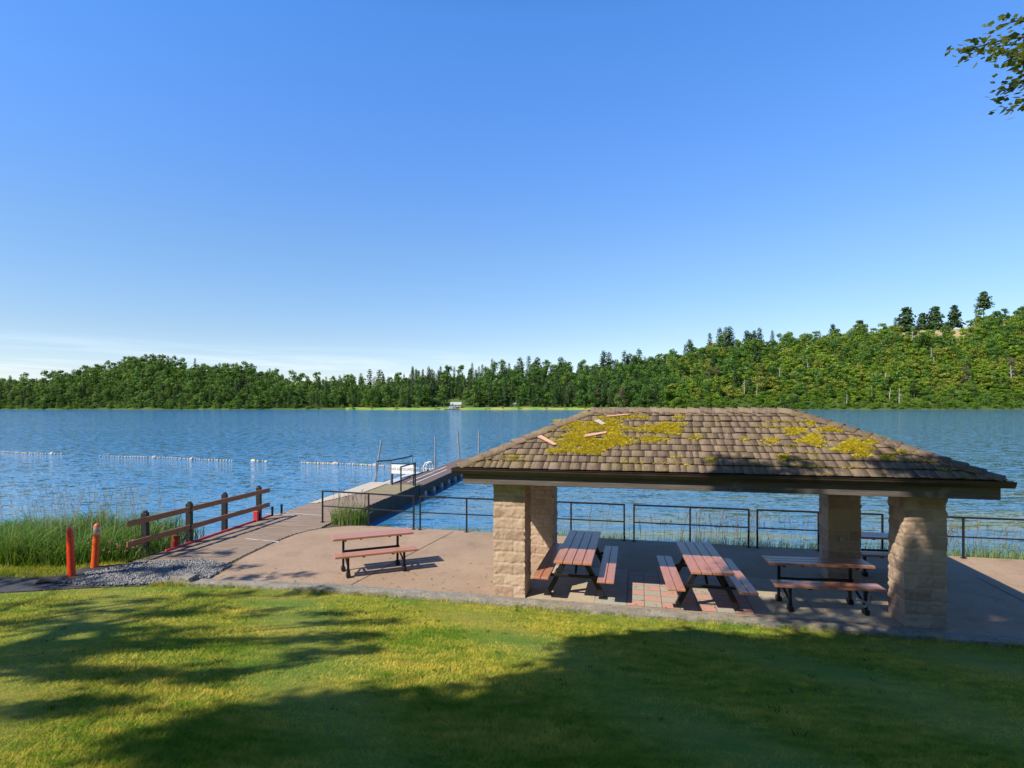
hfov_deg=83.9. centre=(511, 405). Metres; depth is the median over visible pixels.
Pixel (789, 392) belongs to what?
broadleaf tree
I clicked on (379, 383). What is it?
broadleaf tree
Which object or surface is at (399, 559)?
pavement joint
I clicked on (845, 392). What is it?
broadleaf tree
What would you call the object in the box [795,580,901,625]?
floor slab
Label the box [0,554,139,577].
verge grass
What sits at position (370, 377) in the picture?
conifer tree
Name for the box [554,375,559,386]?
conifer tree
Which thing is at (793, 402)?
broadleaf tree
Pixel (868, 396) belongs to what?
broadleaf tree
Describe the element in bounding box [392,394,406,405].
broadleaf tree
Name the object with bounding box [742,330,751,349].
conifer tree
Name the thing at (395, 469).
warning sign
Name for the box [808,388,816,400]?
broadleaf tree
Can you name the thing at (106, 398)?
broadleaf tree
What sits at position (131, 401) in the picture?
broadleaf tree
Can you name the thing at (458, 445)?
mooring pole
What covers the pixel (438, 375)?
conifer tree
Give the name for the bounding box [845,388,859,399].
broadleaf tree
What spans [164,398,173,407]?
broadleaf tree
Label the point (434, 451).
mooring pole
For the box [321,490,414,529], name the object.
metal railing
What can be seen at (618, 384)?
conifer tree
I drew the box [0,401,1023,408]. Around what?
shore undergrowth
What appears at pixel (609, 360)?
conifer tree
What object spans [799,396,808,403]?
broadleaf tree
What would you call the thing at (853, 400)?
broadleaf tree
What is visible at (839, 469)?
picnic shelter
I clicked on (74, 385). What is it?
broadleaf tree
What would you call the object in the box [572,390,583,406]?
broadleaf tree
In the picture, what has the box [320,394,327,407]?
broadleaf tree
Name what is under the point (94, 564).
delineator post
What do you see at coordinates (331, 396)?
broadleaf tree
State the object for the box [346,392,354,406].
broadleaf tree
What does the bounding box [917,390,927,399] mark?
broadleaf tree
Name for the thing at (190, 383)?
broadleaf tree
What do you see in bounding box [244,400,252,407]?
broadleaf tree
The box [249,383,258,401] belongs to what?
broadleaf tree
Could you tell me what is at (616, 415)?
loose shingle
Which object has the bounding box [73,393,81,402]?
broadleaf tree
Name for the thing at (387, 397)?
broadleaf tree
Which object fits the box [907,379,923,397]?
broadleaf tree
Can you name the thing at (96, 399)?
broadleaf tree
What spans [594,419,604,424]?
loose shingle
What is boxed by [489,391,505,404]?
broadleaf tree
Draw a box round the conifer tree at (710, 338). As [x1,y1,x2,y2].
[707,333,712,352]
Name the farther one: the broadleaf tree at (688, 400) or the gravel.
the broadleaf tree at (688, 400)
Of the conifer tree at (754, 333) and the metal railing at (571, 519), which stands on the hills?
the conifer tree at (754, 333)
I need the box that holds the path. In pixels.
[0,577,88,591]
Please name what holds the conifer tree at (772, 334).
on the hills
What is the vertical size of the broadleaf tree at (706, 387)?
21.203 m
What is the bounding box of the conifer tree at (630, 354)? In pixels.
[627,353,633,365]
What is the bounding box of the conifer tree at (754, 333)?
[750,330,757,338]
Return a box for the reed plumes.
[0,479,193,556]
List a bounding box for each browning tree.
[588,385,601,405]
[614,388,628,404]
[706,367,711,380]
[714,366,718,379]
[759,365,763,376]
[960,366,970,383]
[1007,356,1017,376]
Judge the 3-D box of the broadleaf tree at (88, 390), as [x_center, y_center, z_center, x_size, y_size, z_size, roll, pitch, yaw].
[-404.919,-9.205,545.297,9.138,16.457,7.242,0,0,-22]
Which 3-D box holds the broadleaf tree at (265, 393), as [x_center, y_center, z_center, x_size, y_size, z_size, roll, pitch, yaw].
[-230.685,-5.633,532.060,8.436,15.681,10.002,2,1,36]
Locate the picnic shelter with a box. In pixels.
[451,407,1017,629]
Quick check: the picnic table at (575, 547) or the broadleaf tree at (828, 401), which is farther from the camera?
the broadleaf tree at (828, 401)
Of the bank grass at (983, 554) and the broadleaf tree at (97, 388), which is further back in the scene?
the broadleaf tree at (97, 388)
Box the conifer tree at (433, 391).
[429,385,437,405]
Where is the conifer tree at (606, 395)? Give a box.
[603,388,607,405]
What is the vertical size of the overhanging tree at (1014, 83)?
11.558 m
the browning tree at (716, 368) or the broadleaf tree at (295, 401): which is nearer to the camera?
the broadleaf tree at (295, 401)
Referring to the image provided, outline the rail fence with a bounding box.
[126,485,269,556]
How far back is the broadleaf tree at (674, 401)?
519.31 m
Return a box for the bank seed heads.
[558,501,1023,558]
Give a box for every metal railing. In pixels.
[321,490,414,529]
[418,496,493,532]
[557,501,625,540]
[632,504,750,547]
[755,509,883,550]
[948,516,1023,558]
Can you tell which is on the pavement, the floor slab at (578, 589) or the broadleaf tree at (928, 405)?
the floor slab at (578, 589)
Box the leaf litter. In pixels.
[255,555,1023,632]
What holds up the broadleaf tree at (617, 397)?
on the hills
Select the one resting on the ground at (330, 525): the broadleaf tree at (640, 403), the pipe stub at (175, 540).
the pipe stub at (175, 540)
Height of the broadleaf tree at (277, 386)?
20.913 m
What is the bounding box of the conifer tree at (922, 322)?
[914,313,930,329]
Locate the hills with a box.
[0,323,1023,409]
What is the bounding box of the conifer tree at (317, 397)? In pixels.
[315,390,319,404]
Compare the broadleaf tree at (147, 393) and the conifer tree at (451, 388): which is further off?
the conifer tree at (451, 388)
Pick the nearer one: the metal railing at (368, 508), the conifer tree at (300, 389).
the metal railing at (368, 508)
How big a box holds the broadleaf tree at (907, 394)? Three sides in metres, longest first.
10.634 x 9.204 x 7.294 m
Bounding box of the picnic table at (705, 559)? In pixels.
[656,541,758,610]
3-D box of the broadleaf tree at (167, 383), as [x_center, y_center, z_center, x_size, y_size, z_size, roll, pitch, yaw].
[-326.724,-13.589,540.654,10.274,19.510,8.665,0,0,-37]
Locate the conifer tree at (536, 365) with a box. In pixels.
[532,357,541,368]
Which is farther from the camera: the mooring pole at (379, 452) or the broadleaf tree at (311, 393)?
the broadleaf tree at (311, 393)
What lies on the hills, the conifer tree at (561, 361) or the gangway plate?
the conifer tree at (561, 361)
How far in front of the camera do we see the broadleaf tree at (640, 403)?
526.50 m
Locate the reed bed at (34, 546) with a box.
[0,498,208,567]
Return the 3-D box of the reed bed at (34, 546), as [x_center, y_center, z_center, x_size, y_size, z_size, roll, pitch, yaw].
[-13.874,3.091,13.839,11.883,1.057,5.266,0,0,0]
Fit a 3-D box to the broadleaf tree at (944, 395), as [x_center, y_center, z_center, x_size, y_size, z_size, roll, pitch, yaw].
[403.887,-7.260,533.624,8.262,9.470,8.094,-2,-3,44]
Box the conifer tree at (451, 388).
[450,381,452,397]
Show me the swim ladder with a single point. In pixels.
(426, 466)
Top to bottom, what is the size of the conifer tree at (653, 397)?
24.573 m
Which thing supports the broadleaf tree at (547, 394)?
on the hills
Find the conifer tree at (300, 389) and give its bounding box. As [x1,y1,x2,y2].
[298,386,303,403]
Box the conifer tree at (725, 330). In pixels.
[721,327,730,346]
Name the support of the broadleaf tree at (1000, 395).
on the hills
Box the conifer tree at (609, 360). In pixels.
[605,352,612,370]
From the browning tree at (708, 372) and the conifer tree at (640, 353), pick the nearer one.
the browning tree at (708, 372)
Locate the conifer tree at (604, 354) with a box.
[598,351,609,367]
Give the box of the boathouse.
[450,402,461,406]
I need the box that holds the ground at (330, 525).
[0,524,391,593]
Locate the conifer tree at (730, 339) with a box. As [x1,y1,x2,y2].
[724,326,735,345]
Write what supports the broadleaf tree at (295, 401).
on the hills
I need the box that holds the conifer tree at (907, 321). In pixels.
[896,307,919,332]
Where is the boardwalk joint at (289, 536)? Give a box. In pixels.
[230,525,365,563]
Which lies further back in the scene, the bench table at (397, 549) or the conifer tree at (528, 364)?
the conifer tree at (528, 364)
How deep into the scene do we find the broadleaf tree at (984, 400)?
525.80 m
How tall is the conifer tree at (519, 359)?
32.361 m
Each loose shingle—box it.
[537,435,555,444]
[584,431,605,436]
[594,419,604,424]
[606,414,628,416]
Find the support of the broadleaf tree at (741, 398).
on the hills
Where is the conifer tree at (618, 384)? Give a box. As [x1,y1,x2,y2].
[614,378,621,397]
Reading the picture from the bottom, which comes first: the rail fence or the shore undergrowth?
the rail fence
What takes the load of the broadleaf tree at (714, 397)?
on the hills
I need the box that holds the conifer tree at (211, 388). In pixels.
[207,387,213,403]
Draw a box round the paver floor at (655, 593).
[627,571,754,614]
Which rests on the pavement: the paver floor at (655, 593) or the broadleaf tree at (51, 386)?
the paver floor at (655, 593)
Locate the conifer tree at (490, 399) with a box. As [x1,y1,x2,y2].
[486,385,493,406]
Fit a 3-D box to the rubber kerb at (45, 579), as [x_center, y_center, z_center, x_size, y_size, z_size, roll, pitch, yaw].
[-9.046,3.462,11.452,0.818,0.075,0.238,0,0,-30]
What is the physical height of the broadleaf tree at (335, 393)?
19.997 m
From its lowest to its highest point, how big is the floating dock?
0.672 m
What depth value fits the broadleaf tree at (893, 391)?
531.65 m
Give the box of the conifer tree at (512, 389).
[509,383,514,400]
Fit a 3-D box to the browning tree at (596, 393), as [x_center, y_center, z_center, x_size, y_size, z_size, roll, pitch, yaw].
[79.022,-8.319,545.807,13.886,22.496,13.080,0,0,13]
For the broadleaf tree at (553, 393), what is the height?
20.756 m
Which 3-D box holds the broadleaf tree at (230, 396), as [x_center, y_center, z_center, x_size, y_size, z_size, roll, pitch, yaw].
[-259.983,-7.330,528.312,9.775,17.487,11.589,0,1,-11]
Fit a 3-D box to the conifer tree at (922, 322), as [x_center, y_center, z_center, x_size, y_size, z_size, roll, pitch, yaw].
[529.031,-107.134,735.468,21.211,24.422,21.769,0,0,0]
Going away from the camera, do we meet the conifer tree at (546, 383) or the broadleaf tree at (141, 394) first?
the broadleaf tree at (141, 394)
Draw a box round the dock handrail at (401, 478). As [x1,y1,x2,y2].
[400,462,415,491]
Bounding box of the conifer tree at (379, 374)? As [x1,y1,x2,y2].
[375,370,386,386]
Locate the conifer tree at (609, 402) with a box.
[606,382,614,406]
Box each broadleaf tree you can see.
[2,392,8,402]
[7,393,16,404]
[13,395,21,405]
[24,398,32,406]
[29,394,37,401]
[33,383,44,400]
[36,399,48,407]
[38,394,54,405]
[39,387,50,400]
[47,389,60,405]
[48,384,58,401]
[56,395,63,407]
[56,395,66,406]
[63,393,70,404]
[64,391,74,403]
[69,382,77,399]
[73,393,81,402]
[74,386,83,401]
[74,397,83,406]
[80,397,90,406]
[84,387,93,401]
[88,393,102,402]
[90,398,99,406]
[94,383,102,396]
[98,390,109,401]
[102,390,112,404]
[107,401,115,407]
[113,393,118,404]
[117,382,127,401]
[122,394,129,406]
[128,398,135,405]
[129,388,135,397]
[134,380,145,399]
[135,392,145,403]
[141,390,151,406]
[144,390,155,400]
[152,384,163,402]
[156,398,164,407]
[164,381,172,398]
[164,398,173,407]
[175,393,185,403]
[177,398,184,407]
[178,384,194,399]
[184,380,196,398]
[187,399,197,407]
[188,387,195,402]
[189,393,201,404]
[197,392,206,404]
[200,389,212,399]
[208,390,216,400]
[211,393,225,403]
[222,385,229,402]
[226,388,235,403]
[230,396,243,407]
[240,388,245,400]
[242,393,249,400]
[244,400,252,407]
[248,394,256,403]
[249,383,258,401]
[253,396,263,407]
[262,391,269,404]
[267,387,275,403]
[269,390,276,406]
[274,384,284,403]
[279,389,286,405]
[284,385,293,403]
[285,395,294,404]
[291,396,300,405]
[296,397,306,406]
[308,391,315,406]
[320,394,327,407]
[326,393,333,405]
[331,388,339,407]
[338,396,344,406]
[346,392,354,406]
[347,385,357,406]
[361,389,378,407]
[371,381,381,407]
[380,384,393,406]
[381,392,387,406]
[388,386,397,406]
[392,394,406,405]
[396,391,406,406]
[412,383,422,406]
[412,386,422,404]
[434,387,450,405]
[467,385,480,407]
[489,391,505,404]
[532,387,541,406]
[544,392,552,406]
[549,387,558,407]
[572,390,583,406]
[575,390,586,407]
[585,391,600,404]
[586,385,598,405]
[614,395,622,406]
[620,384,630,406]
[631,394,645,407]
[634,398,643,407]
[638,390,648,403]
[644,387,654,406]
[659,389,671,407]
[660,384,666,398]
[661,391,671,403]
[662,389,682,399]
[667,397,685,407]
[681,387,689,398]
[682,393,690,403]
[685,399,691,407]
[702,380,711,400]
[710,392,719,400]
[721,396,731,403]
[738,394,746,400]
[748,384,755,399]
[753,395,763,404]
[754,391,768,400]
[759,394,774,401]
[766,389,779,399]
[769,400,777,406]
[779,395,787,407]
[780,396,791,402]
[782,390,791,397]
[788,395,799,405]
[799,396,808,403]
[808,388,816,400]
[808,388,823,397]
[810,395,817,404]
[825,389,831,396]
[825,398,835,404]
[840,390,849,402]
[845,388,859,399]
[848,396,859,403]
[857,390,864,400]
[865,392,873,403]
[873,393,886,400]
[884,390,898,400]
[890,393,897,401]
[900,386,911,399]
[901,396,909,405]
[902,392,911,402]
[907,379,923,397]
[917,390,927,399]
[918,396,927,402]
[920,386,932,399]
[920,402,930,407]
[929,394,939,403]
[932,398,940,407]
[939,392,947,401]
[945,400,957,405]
[946,384,959,398]
[957,392,975,401]
[958,391,968,402]
[963,383,972,391]
[967,387,981,399]
[974,390,989,398]
[980,393,994,404]
[993,384,1003,391]
[994,392,1006,399]
[995,398,1005,403]
[1010,389,1023,399]
[1013,393,1021,401]
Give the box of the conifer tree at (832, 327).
[828,324,835,339]
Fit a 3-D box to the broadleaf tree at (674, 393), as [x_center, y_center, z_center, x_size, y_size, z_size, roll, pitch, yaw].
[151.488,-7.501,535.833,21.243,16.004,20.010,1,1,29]
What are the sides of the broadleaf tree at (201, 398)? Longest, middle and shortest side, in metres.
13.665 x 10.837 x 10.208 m
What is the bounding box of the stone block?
[170,573,199,585]
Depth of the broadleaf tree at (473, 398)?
535.75 m
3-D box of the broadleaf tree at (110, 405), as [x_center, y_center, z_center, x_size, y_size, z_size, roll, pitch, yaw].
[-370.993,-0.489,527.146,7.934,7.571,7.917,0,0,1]
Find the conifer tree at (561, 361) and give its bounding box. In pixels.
[556,357,565,374]
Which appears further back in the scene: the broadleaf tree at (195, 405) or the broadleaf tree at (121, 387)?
the broadleaf tree at (121, 387)
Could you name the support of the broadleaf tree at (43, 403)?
on the hills
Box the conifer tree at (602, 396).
[600,383,604,406]
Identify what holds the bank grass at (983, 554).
on the ground at (330, 525)
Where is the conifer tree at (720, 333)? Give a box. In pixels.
[715,328,722,347]
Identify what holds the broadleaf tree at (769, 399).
on the hills
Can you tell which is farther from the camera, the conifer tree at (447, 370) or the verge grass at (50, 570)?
the conifer tree at (447, 370)
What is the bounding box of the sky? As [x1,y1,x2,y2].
[0,0,1023,387]
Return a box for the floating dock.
[395,459,465,495]
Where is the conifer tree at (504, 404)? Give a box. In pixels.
[502,380,506,406]
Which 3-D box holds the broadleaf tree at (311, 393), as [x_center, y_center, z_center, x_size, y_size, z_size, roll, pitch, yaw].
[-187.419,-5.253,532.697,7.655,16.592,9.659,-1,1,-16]
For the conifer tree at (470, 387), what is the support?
on the hills
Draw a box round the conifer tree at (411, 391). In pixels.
[408,381,414,403]
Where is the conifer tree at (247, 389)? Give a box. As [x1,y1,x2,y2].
[246,383,249,397]
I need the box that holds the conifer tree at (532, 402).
[530,389,534,405]
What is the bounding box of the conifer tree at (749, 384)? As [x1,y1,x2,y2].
[745,375,753,394]
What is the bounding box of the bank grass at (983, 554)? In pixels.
[408,522,1023,559]
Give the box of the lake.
[0,410,1023,558]
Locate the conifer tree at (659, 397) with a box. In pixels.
[655,386,662,406]
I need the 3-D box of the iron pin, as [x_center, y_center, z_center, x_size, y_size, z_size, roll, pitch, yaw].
[-7.456,3.405,18.432,0.090,0.390,0.086,0,0,0]
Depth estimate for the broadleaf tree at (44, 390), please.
535.49 m
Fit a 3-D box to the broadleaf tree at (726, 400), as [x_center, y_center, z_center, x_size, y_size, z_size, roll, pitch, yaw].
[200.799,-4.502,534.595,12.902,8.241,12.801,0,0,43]
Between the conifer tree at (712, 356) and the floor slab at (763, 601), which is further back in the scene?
the conifer tree at (712, 356)
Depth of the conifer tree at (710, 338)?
714.67 m
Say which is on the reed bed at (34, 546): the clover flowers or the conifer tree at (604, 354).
the clover flowers
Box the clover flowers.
[85,539,137,552]
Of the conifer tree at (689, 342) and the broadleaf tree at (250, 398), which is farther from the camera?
the conifer tree at (689, 342)
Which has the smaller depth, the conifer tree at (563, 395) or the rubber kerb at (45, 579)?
the rubber kerb at (45, 579)
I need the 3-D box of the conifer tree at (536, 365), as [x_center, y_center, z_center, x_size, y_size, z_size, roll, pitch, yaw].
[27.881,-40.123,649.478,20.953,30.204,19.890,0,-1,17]
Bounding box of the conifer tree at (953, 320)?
[945,305,966,328]
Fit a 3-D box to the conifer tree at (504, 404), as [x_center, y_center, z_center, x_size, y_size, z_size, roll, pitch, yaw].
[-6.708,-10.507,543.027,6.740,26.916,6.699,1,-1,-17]
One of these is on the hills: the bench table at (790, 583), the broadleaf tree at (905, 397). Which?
the broadleaf tree at (905, 397)
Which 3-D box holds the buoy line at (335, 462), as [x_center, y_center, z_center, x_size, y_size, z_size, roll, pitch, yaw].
[-9.931,4.095,38.708,10.787,0.318,0.676,0,0,23]
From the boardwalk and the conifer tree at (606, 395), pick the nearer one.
the boardwalk
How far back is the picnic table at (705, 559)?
9.89 m
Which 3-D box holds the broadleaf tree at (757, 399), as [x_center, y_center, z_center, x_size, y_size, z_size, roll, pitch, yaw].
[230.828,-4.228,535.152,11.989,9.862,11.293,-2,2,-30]
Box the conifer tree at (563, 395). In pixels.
[560,387,565,405]
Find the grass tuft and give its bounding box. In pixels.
[324,488,372,524]
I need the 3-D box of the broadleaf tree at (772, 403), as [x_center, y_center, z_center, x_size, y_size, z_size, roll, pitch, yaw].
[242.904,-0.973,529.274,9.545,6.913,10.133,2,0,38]
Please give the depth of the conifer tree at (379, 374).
606.72 m
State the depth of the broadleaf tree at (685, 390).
533.20 m
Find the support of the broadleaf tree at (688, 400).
on the hills
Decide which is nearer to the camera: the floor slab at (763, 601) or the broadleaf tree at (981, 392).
the floor slab at (763, 601)
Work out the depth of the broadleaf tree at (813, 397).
531.80 m
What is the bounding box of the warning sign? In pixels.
[391,463,413,485]
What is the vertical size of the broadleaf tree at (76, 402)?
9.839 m
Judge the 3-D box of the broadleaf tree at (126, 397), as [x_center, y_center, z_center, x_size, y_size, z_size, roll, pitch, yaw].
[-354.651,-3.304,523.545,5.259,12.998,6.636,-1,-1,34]
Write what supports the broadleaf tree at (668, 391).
on the hills
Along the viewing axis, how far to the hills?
535.29 m
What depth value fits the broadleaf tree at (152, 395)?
532.51 m
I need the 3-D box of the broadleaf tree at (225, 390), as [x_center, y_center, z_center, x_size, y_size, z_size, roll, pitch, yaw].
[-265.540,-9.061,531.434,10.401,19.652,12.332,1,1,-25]
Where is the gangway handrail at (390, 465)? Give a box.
[376,456,412,483]
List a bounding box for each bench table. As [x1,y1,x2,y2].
[330,528,417,577]
[761,556,886,615]
[861,532,888,576]
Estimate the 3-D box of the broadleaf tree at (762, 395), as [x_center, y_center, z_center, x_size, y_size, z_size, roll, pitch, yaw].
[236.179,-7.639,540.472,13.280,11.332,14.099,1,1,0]
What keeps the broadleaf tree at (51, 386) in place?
on the hills
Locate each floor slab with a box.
[527,566,599,602]
[595,569,627,605]
[746,577,820,619]
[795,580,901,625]
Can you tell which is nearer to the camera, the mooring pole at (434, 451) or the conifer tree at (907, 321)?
the mooring pole at (434, 451)
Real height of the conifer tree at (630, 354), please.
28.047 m
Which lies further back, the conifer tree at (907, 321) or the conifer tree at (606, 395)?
the conifer tree at (907, 321)
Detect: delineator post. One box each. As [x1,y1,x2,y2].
[51,525,88,582]
[76,524,109,572]
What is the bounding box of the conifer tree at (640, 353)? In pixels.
[634,349,643,363]
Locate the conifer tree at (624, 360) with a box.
[621,352,628,364]
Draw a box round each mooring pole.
[374,440,381,481]
[434,436,435,467]
[457,431,460,458]
[478,431,479,453]
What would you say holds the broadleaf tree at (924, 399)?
on the hills
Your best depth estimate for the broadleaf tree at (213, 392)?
534.98 m
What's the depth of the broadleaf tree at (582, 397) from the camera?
533.95 m
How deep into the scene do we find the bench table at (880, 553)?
11.84 m
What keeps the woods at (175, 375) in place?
on the hills
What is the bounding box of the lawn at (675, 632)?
[0,586,1023,767]
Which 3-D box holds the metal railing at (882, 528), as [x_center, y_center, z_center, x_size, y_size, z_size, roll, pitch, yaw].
[7.360,3.025,13.680,2.846,0.950,0.100,0,0,13]
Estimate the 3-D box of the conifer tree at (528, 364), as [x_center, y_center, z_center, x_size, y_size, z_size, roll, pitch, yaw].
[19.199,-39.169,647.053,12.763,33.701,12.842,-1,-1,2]
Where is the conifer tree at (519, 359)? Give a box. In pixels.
[516,357,525,378]
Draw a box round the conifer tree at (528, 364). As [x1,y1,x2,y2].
[524,356,532,376]
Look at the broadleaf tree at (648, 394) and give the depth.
533.07 m
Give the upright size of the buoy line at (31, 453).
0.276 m
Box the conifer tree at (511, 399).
[509,391,512,405]
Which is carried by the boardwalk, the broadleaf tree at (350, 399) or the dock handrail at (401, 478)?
the dock handrail at (401, 478)
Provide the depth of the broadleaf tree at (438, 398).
540.76 m
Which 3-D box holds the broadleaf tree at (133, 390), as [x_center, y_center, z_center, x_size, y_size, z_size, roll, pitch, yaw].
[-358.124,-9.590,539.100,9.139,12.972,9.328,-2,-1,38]
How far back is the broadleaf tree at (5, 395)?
543.32 m
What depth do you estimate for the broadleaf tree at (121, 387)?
536.60 m
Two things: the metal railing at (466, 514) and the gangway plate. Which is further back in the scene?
the gangway plate
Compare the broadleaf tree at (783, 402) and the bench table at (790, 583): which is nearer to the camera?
the bench table at (790, 583)
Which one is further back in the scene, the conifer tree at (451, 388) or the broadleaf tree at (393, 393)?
the conifer tree at (451, 388)
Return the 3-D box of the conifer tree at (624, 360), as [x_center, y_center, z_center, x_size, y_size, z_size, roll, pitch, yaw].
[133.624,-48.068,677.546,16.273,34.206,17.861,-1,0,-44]
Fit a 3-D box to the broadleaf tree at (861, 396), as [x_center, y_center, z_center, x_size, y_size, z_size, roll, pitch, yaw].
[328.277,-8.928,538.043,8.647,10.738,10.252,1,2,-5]
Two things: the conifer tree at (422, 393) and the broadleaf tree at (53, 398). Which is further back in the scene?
the conifer tree at (422, 393)
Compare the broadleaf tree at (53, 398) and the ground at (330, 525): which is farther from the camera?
the broadleaf tree at (53, 398)
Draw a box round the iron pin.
[280,504,282,513]
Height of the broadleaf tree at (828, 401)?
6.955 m
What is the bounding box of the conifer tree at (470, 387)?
[468,378,471,397]
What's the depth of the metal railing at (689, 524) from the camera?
14.32 m
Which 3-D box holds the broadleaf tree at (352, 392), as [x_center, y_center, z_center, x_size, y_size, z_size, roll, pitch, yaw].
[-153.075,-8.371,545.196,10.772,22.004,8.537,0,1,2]
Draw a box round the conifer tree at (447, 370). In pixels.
[444,365,450,378]
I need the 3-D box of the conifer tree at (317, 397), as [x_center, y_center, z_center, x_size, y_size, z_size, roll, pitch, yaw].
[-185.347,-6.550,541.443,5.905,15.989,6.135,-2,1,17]
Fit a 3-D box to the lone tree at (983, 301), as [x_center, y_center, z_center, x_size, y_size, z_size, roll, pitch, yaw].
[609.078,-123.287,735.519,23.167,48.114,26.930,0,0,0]
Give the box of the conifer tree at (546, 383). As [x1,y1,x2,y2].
[542,379,548,397]
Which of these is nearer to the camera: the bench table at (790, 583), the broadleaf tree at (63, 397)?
the bench table at (790, 583)
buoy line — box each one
[0,451,62,453]
[99,455,232,460]
[301,461,432,468]
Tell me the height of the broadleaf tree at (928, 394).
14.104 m
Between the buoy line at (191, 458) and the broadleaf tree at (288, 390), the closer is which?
the buoy line at (191, 458)
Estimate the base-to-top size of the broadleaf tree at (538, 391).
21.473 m
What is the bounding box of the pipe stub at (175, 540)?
[170,535,180,547]
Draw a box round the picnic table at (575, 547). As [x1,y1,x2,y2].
[532,530,618,599]
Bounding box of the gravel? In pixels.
[55,558,230,586]
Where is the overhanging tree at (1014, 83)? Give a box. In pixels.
[945,13,1023,119]
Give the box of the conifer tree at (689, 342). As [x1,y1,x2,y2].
[682,339,694,354]
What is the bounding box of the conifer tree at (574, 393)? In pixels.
[571,381,576,405]
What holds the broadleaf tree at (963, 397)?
on the hills
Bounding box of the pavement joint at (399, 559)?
[351,532,451,584]
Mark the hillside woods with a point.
(986, 379)
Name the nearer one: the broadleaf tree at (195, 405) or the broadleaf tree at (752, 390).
the broadleaf tree at (195, 405)
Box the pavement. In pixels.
[206,526,1023,637]
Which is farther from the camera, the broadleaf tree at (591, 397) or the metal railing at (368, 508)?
the broadleaf tree at (591, 397)
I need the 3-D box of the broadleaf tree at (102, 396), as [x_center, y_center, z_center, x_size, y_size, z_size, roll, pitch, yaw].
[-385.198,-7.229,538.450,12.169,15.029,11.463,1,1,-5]
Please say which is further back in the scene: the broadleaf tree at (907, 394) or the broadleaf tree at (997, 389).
the broadleaf tree at (997, 389)
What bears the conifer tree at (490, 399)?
on the hills
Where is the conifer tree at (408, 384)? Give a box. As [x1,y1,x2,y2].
[406,379,410,394]
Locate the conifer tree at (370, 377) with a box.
[366,369,372,384]
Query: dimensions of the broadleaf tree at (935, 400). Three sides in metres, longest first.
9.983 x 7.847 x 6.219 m
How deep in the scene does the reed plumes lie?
13.82 m
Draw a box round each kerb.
[35,573,85,583]
[84,564,123,567]
[185,578,1023,647]
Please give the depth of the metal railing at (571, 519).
14.90 m
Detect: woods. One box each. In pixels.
[0,306,1023,406]
[0,323,1019,402]
[665,314,1023,399]
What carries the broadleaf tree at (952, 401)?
on the hills
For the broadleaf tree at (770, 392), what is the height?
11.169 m
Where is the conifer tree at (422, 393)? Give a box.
[420,384,426,405]
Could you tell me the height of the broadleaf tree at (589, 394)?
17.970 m
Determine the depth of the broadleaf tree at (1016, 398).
535.34 m
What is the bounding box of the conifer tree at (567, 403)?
[564,383,571,406]
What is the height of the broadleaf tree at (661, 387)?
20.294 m
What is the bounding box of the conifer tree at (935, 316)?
[925,306,949,329]
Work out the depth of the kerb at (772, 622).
9.52 m
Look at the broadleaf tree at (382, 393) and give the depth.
539.37 m
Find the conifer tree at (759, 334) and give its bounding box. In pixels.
[756,328,764,343]
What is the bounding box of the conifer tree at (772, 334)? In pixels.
[770,330,775,346]
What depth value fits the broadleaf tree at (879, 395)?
530.36 m
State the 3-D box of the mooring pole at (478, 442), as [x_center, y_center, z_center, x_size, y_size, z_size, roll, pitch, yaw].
[-2.327,3.447,39.897,0.143,3.307,0.136,1,0,0]
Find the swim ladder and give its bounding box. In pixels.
[423,461,433,472]
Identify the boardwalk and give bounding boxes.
[133,482,420,562]
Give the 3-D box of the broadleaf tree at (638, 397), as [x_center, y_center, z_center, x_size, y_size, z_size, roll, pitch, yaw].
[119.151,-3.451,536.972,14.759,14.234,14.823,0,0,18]
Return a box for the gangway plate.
[384,470,428,483]
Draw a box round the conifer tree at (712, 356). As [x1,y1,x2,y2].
[710,350,714,368]
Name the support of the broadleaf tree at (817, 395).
on the hills
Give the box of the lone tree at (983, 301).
[973,291,994,316]
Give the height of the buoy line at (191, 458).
0.305 m
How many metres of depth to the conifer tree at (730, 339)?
712.95 m
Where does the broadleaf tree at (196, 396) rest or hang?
on the hills
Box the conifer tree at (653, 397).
[651,381,656,404]
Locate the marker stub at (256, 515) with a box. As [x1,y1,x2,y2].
[253,511,258,521]
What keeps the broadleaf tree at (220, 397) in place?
on the hills
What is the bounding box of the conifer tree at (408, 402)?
[405,391,411,406]
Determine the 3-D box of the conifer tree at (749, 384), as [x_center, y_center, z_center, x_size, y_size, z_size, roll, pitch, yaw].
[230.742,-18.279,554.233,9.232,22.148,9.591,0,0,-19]
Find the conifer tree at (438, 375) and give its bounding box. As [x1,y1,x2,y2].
[436,370,439,390]
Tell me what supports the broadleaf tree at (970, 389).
on the hills

